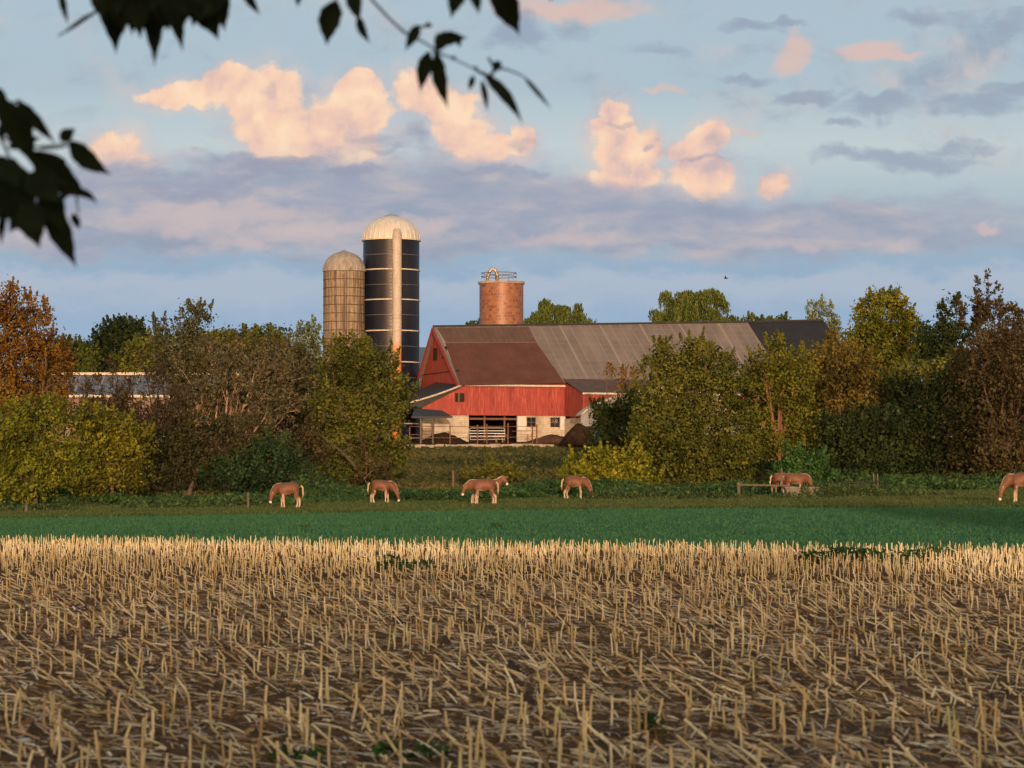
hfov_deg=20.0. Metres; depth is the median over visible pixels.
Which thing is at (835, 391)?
thicket tree
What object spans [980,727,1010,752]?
corn stalk
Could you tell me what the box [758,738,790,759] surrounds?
corn stalk
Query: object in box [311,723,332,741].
corn stalk
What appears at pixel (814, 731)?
corn stalk
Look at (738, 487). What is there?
rail fence
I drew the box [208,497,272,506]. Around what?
weed clump
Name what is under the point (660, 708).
corn stalk
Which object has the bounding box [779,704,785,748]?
corn stalk
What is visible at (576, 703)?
corn stalk
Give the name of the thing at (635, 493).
weed clump
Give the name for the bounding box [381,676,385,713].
corn stalk
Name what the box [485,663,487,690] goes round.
corn stalk
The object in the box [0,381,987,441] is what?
fields
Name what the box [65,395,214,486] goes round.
thicket bush
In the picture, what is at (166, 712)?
corn stalk
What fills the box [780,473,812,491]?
horse
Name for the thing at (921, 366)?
tree
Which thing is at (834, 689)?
corn stalk
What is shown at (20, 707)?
corn stalk
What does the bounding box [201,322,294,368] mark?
tree
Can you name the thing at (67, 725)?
corn stalk
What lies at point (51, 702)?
corn stalk
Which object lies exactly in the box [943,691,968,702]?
corn stalk
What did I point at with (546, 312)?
willow tree
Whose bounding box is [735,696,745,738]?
corn stalk
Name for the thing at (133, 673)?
corn stalk
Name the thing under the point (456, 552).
corn stubble
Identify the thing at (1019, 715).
corn stalk
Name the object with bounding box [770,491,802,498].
weed clump
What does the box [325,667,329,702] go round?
corn stalk
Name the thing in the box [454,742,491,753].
corn stalk
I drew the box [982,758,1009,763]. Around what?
corn stalk
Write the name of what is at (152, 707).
corn stalk
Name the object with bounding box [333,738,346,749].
corn stalk
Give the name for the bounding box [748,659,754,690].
corn stalk
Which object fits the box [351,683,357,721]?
corn stalk
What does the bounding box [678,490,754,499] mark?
weed clump
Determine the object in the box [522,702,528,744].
corn stalk
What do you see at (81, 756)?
corn stalk
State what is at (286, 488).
horse
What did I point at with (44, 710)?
corn stalk
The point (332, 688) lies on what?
corn stalk
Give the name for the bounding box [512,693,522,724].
corn stalk
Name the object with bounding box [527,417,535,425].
window
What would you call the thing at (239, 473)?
vine bush
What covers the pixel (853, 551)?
weed
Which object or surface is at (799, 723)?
corn stalk
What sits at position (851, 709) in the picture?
corn stalk
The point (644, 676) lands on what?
corn stalk
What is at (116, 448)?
thicket bush
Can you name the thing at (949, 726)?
corn stalk
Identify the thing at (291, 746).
corn stalk
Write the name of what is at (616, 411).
bush
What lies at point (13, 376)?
orange tree
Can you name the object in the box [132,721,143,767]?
corn stalk
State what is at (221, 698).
corn stalk
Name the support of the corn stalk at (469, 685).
on the stubble field soil
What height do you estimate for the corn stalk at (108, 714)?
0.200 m
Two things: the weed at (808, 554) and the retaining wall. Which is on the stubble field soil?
the weed at (808, 554)
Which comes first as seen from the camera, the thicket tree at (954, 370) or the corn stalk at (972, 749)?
the corn stalk at (972, 749)
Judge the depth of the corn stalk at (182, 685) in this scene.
23.38 m
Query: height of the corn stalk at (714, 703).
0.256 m
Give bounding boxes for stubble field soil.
[0,542,1023,767]
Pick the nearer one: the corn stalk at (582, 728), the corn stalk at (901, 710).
the corn stalk at (582, 728)
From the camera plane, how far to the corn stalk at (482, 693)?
21.94 m
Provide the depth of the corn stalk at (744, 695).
20.97 m
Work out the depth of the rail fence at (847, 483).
185.85 m
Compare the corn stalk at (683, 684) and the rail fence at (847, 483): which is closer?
the corn stalk at (683, 684)
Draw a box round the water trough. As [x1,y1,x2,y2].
[782,487,818,495]
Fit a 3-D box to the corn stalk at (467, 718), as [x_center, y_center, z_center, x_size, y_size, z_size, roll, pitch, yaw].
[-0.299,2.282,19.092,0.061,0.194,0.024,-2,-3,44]
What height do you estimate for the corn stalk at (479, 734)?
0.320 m
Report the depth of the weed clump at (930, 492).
171.68 m
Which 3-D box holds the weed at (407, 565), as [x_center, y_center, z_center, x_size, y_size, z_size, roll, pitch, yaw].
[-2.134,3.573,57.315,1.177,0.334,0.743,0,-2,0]
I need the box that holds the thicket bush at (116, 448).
[63,397,162,502]
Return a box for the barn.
[383,319,855,441]
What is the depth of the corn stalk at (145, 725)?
19.49 m
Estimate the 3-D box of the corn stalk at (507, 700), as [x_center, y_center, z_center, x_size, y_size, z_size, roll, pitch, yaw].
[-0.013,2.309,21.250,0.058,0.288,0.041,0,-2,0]
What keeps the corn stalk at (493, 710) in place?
on the stubble field soil
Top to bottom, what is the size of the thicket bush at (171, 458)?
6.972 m
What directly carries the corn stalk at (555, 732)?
on the stubble field soil
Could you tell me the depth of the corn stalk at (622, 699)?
22.52 m
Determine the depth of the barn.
310.22 m
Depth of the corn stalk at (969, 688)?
22.60 m
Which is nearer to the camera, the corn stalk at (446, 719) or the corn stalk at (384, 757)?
the corn stalk at (384, 757)
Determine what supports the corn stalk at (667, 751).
on the stubble field soil
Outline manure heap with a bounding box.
[556,423,594,445]
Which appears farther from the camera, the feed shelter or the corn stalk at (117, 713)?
the feed shelter
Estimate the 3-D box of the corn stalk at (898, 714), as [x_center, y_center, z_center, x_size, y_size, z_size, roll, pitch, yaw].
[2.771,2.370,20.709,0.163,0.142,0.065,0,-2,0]
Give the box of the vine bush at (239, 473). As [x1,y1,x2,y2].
[193,427,346,493]
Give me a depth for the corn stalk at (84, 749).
18.03 m
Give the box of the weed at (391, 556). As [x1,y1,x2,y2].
[383,553,404,565]
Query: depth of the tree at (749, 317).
410.20 m
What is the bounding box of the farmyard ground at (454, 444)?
[0,442,902,449]
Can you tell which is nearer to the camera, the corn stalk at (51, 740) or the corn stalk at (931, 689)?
the corn stalk at (51, 740)
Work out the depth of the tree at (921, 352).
344.19 m
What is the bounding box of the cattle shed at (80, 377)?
[47,372,249,442]
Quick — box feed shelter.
[410,408,451,443]
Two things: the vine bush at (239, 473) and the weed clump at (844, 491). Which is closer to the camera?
the weed clump at (844, 491)
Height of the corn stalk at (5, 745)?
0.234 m
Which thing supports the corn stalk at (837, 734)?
on the stubble field soil
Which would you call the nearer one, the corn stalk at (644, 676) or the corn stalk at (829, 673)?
the corn stalk at (644, 676)
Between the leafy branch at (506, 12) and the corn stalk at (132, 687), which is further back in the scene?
the corn stalk at (132, 687)
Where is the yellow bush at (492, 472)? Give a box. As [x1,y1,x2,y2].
[456,452,527,483]
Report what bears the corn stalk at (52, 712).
on the stubble field soil
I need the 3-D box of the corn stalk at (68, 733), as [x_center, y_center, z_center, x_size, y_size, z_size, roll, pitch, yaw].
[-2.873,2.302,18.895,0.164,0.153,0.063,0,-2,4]
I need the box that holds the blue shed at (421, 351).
[419,347,425,440]
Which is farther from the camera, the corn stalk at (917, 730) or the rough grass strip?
the rough grass strip
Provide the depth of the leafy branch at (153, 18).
8.01 m
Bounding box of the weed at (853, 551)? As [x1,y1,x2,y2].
[837,544,866,560]
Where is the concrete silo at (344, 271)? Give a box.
[323,250,365,439]
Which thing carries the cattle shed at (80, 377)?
on the farmyard ground at (454, 444)
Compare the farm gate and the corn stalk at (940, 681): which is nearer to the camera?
the corn stalk at (940, 681)
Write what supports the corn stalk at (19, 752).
on the stubble field soil
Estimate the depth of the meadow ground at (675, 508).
156.76 m
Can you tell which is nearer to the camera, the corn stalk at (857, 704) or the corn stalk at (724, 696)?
the corn stalk at (857, 704)
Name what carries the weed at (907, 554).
on the stubble field soil
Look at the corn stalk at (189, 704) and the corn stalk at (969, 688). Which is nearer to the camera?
the corn stalk at (189, 704)
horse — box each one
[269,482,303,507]
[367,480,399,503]
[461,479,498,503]
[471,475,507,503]
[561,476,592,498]
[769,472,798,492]
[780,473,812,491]
[998,472,1023,502]
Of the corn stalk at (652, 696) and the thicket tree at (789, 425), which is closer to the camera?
the corn stalk at (652, 696)
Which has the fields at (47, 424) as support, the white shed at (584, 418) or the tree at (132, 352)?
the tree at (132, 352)
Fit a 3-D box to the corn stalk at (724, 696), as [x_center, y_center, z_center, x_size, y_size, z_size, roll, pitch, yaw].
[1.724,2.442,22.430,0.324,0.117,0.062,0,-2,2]
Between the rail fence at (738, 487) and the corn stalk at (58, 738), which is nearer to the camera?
the corn stalk at (58, 738)
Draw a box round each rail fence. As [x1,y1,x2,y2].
[737,482,793,495]
[821,480,879,490]
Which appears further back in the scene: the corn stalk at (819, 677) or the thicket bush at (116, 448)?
the thicket bush at (116, 448)
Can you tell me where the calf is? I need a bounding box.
[495,434,506,442]
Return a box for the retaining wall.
[411,444,553,447]
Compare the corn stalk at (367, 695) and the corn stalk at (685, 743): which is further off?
the corn stalk at (367, 695)
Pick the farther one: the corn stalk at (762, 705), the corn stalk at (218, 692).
the corn stalk at (218, 692)
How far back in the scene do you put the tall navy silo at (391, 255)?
315.90 m
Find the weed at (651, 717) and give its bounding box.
[637,711,666,733]
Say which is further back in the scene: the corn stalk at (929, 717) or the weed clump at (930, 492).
the weed clump at (930, 492)
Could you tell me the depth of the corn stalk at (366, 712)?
20.69 m
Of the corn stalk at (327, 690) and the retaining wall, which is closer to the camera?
the corn stalk at (327, 690)
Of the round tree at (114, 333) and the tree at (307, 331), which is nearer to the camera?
the tree at (307, 331)
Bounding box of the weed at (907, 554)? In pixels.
[890,548,921,563]
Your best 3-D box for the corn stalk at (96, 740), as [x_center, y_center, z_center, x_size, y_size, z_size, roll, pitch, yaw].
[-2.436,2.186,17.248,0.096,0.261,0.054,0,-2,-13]
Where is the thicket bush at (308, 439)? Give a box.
[296,410,393,485]
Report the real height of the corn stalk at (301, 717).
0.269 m
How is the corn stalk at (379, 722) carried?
on the stubble field soil
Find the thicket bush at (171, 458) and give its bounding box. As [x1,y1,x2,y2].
[138,408,278,495]
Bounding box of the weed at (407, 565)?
[376,557,432,569]
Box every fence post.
[247,492,248,507]
[452,470,454,487]
[781,469,782,494]
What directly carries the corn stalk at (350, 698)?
on the stubble field soil
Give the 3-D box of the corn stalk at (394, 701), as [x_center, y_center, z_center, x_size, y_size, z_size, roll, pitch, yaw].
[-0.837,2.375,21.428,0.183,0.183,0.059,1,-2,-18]
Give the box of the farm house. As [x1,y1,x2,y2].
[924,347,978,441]
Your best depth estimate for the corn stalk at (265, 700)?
20.84 m
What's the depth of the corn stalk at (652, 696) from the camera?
21.85 m
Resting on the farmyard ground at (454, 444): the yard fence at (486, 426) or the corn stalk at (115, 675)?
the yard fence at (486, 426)
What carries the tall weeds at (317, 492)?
on the meadow ground at (675, 508)
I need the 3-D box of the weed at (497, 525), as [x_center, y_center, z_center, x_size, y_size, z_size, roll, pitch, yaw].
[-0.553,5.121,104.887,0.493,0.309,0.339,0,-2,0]
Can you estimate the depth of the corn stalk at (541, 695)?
21.24 m
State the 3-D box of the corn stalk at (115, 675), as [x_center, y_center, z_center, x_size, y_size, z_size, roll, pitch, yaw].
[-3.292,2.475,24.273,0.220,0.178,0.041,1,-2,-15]
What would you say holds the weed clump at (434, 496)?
on the meadow ground at (675, 508)
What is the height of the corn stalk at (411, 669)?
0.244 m
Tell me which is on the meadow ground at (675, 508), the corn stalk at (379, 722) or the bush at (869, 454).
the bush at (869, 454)
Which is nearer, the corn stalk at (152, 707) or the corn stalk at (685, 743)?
the corn stalk at (685, 743)
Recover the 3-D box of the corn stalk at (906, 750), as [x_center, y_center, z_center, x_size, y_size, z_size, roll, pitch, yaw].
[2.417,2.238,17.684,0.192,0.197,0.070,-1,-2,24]
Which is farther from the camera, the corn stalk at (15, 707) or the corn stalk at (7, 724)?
the corn stalk at (15, 707)
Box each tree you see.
[0,274,84,487]
[26,333,109,382]
[51,354,140,491]
[86,312,151,371]
[103,325,225,372]
[109,348,190,493]
[135,296,218,463]
[158,335,309,489]
[162,329,320,481]
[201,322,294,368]
[255,334,327,479]
[288,314,322,398]
[298,328,421,486]
[465,318,478,324]
[523,298,595,323]
[599,361,645,402]
[618,327,770,483]
[648,287,736,321]
[732,358,842,469]
[735,311,754,320]
[738,329,831,469]
[753,311,791,320]
[799,326,894,469]
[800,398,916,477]
[804,293,843,335]
[838,284,923,418]
[863,353,957,410]
[870,367,973,474]
[903,320,943,374]
[915,344,1023,458]
[922,289,984,393]
[927,371,1023,474]
[943,268,1023,388]
[953,318,1023,477]
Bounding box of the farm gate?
[469,428,504,439]
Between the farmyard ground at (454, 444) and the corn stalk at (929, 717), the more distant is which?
the farmyard ground at (454, 444)
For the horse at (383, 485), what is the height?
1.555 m
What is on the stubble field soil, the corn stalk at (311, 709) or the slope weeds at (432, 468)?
the corn stalk at (311, 709)
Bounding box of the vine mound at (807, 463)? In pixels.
[766,439,840,484]
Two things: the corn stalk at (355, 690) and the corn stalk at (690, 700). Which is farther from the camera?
the corn stalk at (690, 700)
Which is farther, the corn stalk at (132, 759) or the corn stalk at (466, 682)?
the corn stalk at (466, 682)
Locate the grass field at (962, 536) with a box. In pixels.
[0,507,1023,551]
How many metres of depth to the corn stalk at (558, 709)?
20.31 m
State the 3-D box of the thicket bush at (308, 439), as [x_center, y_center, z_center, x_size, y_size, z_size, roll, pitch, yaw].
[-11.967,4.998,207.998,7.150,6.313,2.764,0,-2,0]
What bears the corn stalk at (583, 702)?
on the stubble field soil
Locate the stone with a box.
[16,738,31,742]
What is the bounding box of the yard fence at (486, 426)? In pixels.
[409,423,537,443]
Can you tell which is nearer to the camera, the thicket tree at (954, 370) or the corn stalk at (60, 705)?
the corn stalk at (60, 705)
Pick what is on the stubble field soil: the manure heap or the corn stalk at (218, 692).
the corn stalk at (218, 692)
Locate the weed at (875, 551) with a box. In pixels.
[859,546,892,562]
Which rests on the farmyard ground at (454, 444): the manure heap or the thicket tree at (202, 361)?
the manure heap
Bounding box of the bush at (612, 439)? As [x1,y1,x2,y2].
[579,393,672,463]
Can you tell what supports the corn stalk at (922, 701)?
on the stubble field soil
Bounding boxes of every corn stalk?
[0,739,14,755]
[5,695,9,734]
[10,685,30,704]
[12,691,22,723]
[17,741,26,765]
[18,688,21,724]
[35,693,45,733]
[36,667,66,686]
[41,699,77,708]
[45,691,56,725]
[49,694,54,726]
[50,730,55,754]
[53,709,61,744]
[53,727,61,767]
[58,675,76,693]
[60,726,78,744]
[63,722,79,732]
[78,745,100,757]
[80,746,82,767]
[84,704,99,709]
[88,680,106,693]
[94,730,109,767]
[107,700,110,724]
[109,670,127,686]
[113,692,120,734]
[121,757,149,767]
[124,724,131,745]
[125,661,144,687]
[128,681,137,702]
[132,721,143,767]
[135,689,151,702]
[140,702,157,710]
[141,713,150,736]
[145,737,166,747]
[149,710,154,744]
[150,672,166,686]
[160,702,178,710]
[162,699,168,735]
[169,688,174,727]
[173,685,184,717]
[176,677,186,693]
[187,692,194,718]
[191,730,220,747]
[208,691,212,726]
[209,690,234,695]
[211,726,225,737]
[213,679,225,719]
[219,673,242,688]
[242,677,244,709]
[255,716,262,757]
[264,685,270,719]
[273,707,295,719]
[286,697,291,738]
[286,738,296,759]
[299,703,305,738]
[302,705,329,712]
[303,707,308,749]
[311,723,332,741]
[311,733,314,757]
[319,672,322,710]
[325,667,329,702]
[329,687,351,697]
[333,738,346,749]
[336,756,358,764]
[340,727,361,741]
[346,695,367,705]
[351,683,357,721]
[358,704,376,722]
[361,718,372,732]
[362,694,381,698]
[365,731,375,743]
[370,670,399,690]
[377,714,381,738]
[380,753,390,764]
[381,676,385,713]
[382,731,407,763]
[386,722,413,741]
[387,694,405,713]
[388,705,403,730]
[393,709,401,740]
[399,681,408,717]
[401,663,422,691]
[409,659,413,682]
[423,679,431,707]
[440,711,456,729]
[441,730,466,753]
[445,681,474,706]
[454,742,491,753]
[456,678,479,685]
[462,716,468,739]
[467,656,474,692]
[470,668,495,685]
[475,687,498,708]
[475,717,482,763]
[476,689,505,706]
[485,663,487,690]
[487,690,514,700]
[487,744,526,767]
[491,698,500,723]
[498,712,508,741]
[504,667,516,693]
[506,680,513,711]
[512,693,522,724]
[516,684,539,701]
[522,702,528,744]
[531,712,553,734]
[533,671,541,693]
[534,677,557,693]
[536,695,541,729]
[540,680,544,713]
[546,653,551,687]
[549,702,574,725]
[553,711,556,745]
[558,722,561,752]
[560,680,567,705]
[571,681,579,715]
[571,750,599,756]
[574,711,584,745]
[577,716,614,745]
[581,711,590,751]
[582,678,604,694]
[582,684,585,712]
[583,673,596,687]
[586,734,607,765]
[589,696,592,732]
[592,690,610,699]
[610,695,617,725]
[613,698,639,702]
[619,745,634,756]
[620,690,636,723]
[626,739,666,759]
[628,664,646,688]
[628,724,634,767]
[634,690,649,709]
[634,697,640,736]
[639,671,665,695]
[639,688,670,710]
[644,707,646,734]
[653,739,689,767]
[656,698,665,723]
[670,682,692,702]
[675,679,695,689]
[676,734,702,758]
[681,707,690,737]
[684,692,689,719]
[684,718,717,748]
[689,686,691,708]
[696,682,725,703]
[696,750,715,767]
[705,695,716,728]
[712,681,731,696]
[714,693,749,704]
[721,686,750,697]
[722,707,725,726]
[726,743,755,767]
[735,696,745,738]
[736,726,756,737]
[737,718,745,747]
[742,686,749,719]
[743,741,778,759]
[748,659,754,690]
[748,699,780,711]
[757,692,781,705]
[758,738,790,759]
[763,675,780,689]
[772,694,775,729]
[776,699,800,712]
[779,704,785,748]
[783,685,799,697]
[791,680,820,713]
[797,718,803,739]
[803,689,805,725]
[807,691,822,705]
[811,721,822,747]
[814,674,842,685]
[821,671,848,690]
[824,688,828,728]
[828,660,831,685]
[832,688,855,692]
[833,736,866,762]
[835,719,844,761]
[844,680,858,685]
[846,699,852,719]
[848,699,868,713]
[861,708,866,740]
[866,669,886,686]
[870,710,874,730]
[879,675,900,699]
[890,703,910,714]
[890,707,909,722]
[892,696,902,730]
[893,735,917,761]
[914,718,919,741]
[918,679,943,700]
[920,653,928,685]
[920,690,925,713]
[923,700,950,715]
[927,707,930,728]
[930,669,955,693]
[932,698,939,722]
[941,687,973,707]
[942,706,953,752]
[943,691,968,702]
[948,710,956,738]
[949,666,953,687]
[949,735,993,765]
[953,720,960,763]
[964,678,974,700]
[975,691,983,728]
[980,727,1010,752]
[981,698,997,708]
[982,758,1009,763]
[983,707,986,752]
[989,698,997,741]
[997,710,999,729]
[1000,681,1016,694]
[1013,694,1023,731]
[1015,654,1023,688]
[1018,698,1023,724]
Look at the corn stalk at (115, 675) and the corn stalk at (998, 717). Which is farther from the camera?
the corn stalk at (115, 675)
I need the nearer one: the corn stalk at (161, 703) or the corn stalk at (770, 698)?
the corn stalk at (161, 703)
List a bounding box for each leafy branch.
[0,88,110,267]
[58,0,260,66]
[295,0,551,122]
[448,0,551,34]
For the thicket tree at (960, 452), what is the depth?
213.36 m
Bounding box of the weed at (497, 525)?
[491,523,502,527]
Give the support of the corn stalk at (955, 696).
on the stubble field soil
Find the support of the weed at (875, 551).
on the stubble field soil
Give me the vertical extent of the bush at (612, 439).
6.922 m
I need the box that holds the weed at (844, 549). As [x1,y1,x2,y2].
[817,543,846,558]
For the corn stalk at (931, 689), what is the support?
on the stubble field soil
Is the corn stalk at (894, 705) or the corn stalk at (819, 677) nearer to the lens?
the corn stalk at (894, 705)
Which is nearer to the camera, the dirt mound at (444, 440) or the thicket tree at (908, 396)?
the thicket tree at (908, 396)
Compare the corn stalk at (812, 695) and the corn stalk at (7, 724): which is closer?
the corn stalk at (7, 724)
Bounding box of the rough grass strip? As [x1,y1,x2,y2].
[0,487,1023,518]
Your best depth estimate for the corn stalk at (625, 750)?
18.14 m
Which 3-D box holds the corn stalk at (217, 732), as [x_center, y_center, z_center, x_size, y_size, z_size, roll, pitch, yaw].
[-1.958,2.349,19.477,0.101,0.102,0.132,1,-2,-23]
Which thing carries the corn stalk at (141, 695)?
on the stubble field soil
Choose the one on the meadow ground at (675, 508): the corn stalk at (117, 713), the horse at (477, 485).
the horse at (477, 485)
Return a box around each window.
[433,348,436,360]
[455,393,463,401]
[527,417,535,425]
[550,417,559,426]
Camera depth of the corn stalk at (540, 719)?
19.69 m
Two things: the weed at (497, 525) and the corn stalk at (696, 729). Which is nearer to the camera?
the corn stalk at (696, 729)
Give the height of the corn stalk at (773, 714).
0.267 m
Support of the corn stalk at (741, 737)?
on the stubble field soil
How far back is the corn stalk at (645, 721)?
19.47 m
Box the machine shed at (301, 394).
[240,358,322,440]
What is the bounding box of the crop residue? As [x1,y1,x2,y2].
[0,540,1023,767]
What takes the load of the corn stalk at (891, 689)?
on the stubble field soil
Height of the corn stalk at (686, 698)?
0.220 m
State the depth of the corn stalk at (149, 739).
18.67 m
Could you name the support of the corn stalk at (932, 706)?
on the stubble field soil
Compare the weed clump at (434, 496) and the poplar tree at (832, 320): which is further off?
the poplar tree at (832, 320)
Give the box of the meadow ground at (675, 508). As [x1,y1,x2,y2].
[0,450,1019,517]
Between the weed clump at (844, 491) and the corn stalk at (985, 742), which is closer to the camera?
the corn stalk at (985, 742)
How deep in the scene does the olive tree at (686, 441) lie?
211.18 m
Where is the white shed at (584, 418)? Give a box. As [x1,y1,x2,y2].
[576,387,744,434]
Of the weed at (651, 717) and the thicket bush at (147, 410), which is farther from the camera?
the thicket bush at (147, 410)
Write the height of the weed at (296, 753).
0.156 m
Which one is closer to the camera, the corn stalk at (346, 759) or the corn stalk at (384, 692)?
the corn stalk at (346, 759)
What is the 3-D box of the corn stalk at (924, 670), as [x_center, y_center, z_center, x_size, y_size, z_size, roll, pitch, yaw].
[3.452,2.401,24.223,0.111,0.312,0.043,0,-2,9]
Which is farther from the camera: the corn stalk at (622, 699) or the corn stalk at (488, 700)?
the corn stalk at (622, 699)
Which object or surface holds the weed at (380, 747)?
on the stubble field soil
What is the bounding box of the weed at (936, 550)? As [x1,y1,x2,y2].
[919,544,950,559]
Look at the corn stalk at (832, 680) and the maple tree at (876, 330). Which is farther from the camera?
the maple tree at (876, 330)
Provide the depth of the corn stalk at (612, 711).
20.45 m
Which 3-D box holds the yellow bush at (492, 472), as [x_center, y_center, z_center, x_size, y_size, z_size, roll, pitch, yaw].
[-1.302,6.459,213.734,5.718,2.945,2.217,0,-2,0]
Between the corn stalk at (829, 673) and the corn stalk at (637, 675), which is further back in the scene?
the corn stalk at (829, 673)
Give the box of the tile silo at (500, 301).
[478,267,524,324]
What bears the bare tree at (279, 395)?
on the meadow ground at (675, 508)
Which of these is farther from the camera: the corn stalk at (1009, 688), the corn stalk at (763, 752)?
the corn stalk at (1009, 688)
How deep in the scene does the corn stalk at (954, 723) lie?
19.04 m
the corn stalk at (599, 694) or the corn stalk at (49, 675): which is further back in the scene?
the corn stalk at (49, 675)
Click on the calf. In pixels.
(501, 435)
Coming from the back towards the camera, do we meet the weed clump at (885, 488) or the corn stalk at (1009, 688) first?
the weed clump at (885, 488)
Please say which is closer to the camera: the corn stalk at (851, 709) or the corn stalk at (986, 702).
the corn stalk at (851, 709)
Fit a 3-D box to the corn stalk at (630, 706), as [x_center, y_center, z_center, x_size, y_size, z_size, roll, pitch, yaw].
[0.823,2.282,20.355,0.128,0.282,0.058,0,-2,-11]
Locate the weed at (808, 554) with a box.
[797,549,830,565]
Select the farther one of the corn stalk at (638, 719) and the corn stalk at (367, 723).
the corn stalk at (367, 723)
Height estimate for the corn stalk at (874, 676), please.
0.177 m
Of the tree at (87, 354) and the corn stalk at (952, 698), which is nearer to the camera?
the corn stalk at (952, 698)
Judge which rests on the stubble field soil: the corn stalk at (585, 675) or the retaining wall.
the corn stalk at (585, 675)
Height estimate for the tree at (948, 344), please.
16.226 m
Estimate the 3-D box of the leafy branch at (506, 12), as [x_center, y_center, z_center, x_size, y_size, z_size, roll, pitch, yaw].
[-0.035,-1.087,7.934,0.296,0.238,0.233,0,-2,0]
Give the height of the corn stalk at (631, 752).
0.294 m
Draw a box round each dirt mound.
[414,432,467,442]
[525,434,562,442]
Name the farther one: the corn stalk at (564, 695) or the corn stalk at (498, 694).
the corn stalk at (498, 694)
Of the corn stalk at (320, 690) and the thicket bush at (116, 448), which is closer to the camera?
the corn stalk at (320, 690)
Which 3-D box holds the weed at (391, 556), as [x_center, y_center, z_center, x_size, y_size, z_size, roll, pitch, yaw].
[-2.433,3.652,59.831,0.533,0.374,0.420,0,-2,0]
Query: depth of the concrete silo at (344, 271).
314.65 m
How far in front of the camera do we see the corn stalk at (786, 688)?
23.05 m
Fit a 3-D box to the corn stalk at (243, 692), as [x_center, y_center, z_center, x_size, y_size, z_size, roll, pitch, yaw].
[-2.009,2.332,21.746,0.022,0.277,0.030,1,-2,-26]
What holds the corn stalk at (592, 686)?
on the stubble field soil
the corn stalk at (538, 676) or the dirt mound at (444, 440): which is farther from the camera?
the dirt mound at (444, 440)
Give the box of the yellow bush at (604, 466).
[554,438,665,484]
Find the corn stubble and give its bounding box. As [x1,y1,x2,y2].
[0,534,1023,767]
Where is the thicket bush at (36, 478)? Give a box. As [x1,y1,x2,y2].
[0,386,101,506]
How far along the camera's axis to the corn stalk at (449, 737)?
18.36 m
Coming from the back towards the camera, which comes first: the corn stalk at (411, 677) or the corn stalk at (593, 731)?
the corn stalk at (411, 677)
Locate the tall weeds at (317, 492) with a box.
[0,468,1022,506]
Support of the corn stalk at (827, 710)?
on the stubble field soil
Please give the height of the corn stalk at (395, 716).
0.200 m
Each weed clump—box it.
[0,502,78,511]
[119,498,214,508]
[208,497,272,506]
[391,487,471,501]
[590,489,690,499]
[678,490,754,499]
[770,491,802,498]
[781,494,842,499]
[801,483,883,497]
[827,483,924,494]
[876,488,955,497]
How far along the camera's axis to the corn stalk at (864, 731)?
19.21 m
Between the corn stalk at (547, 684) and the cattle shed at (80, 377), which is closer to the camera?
the corn stalk at (547, 684)
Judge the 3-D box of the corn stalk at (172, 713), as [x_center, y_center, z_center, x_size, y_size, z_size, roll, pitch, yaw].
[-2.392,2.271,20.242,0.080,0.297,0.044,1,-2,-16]
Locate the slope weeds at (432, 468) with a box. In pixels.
[0,444,1023,495]
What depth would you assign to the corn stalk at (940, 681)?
23.44 m
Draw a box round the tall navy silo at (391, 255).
[362,214,420,441]
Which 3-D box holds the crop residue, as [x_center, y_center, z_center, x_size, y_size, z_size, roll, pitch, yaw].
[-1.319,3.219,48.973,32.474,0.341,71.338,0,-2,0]
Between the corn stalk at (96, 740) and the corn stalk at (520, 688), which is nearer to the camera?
the corn stalk at (96, 740)
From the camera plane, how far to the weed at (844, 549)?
65.12 m
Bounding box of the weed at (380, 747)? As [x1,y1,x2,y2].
[370,739,451,760]
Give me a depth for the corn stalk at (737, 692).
23.13 m
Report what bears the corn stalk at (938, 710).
on the stubble field soil
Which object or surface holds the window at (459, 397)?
in the barn
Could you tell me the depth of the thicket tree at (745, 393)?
225.41 m
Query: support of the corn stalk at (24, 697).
on the stubble field soil
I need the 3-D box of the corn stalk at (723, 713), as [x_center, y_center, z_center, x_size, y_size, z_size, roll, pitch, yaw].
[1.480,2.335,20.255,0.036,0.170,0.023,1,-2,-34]
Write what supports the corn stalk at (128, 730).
on the stubble field soil
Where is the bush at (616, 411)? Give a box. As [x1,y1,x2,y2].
[581,383,652,451]
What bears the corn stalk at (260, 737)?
on the stubble field soil
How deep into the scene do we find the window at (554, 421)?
306.97 m
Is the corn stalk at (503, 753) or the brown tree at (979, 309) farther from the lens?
the brown tree at (979, 309)
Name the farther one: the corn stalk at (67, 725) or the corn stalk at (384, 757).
the corn stalk at (67, 725)
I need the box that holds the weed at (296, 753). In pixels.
[266,741,326,762]
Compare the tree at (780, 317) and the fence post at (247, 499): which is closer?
the fence post at (247, 499)
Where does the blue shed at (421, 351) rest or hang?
on the fields at (47, 424)
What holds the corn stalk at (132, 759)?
on the stubble field soil
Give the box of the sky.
[0,0,1023,380]
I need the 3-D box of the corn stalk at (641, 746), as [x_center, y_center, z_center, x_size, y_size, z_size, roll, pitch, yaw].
[0.841,2.266,17.921,0.277,0.156,0.036,0,-2,0]
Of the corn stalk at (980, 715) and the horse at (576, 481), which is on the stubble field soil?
the corn stalk at (980, 715)

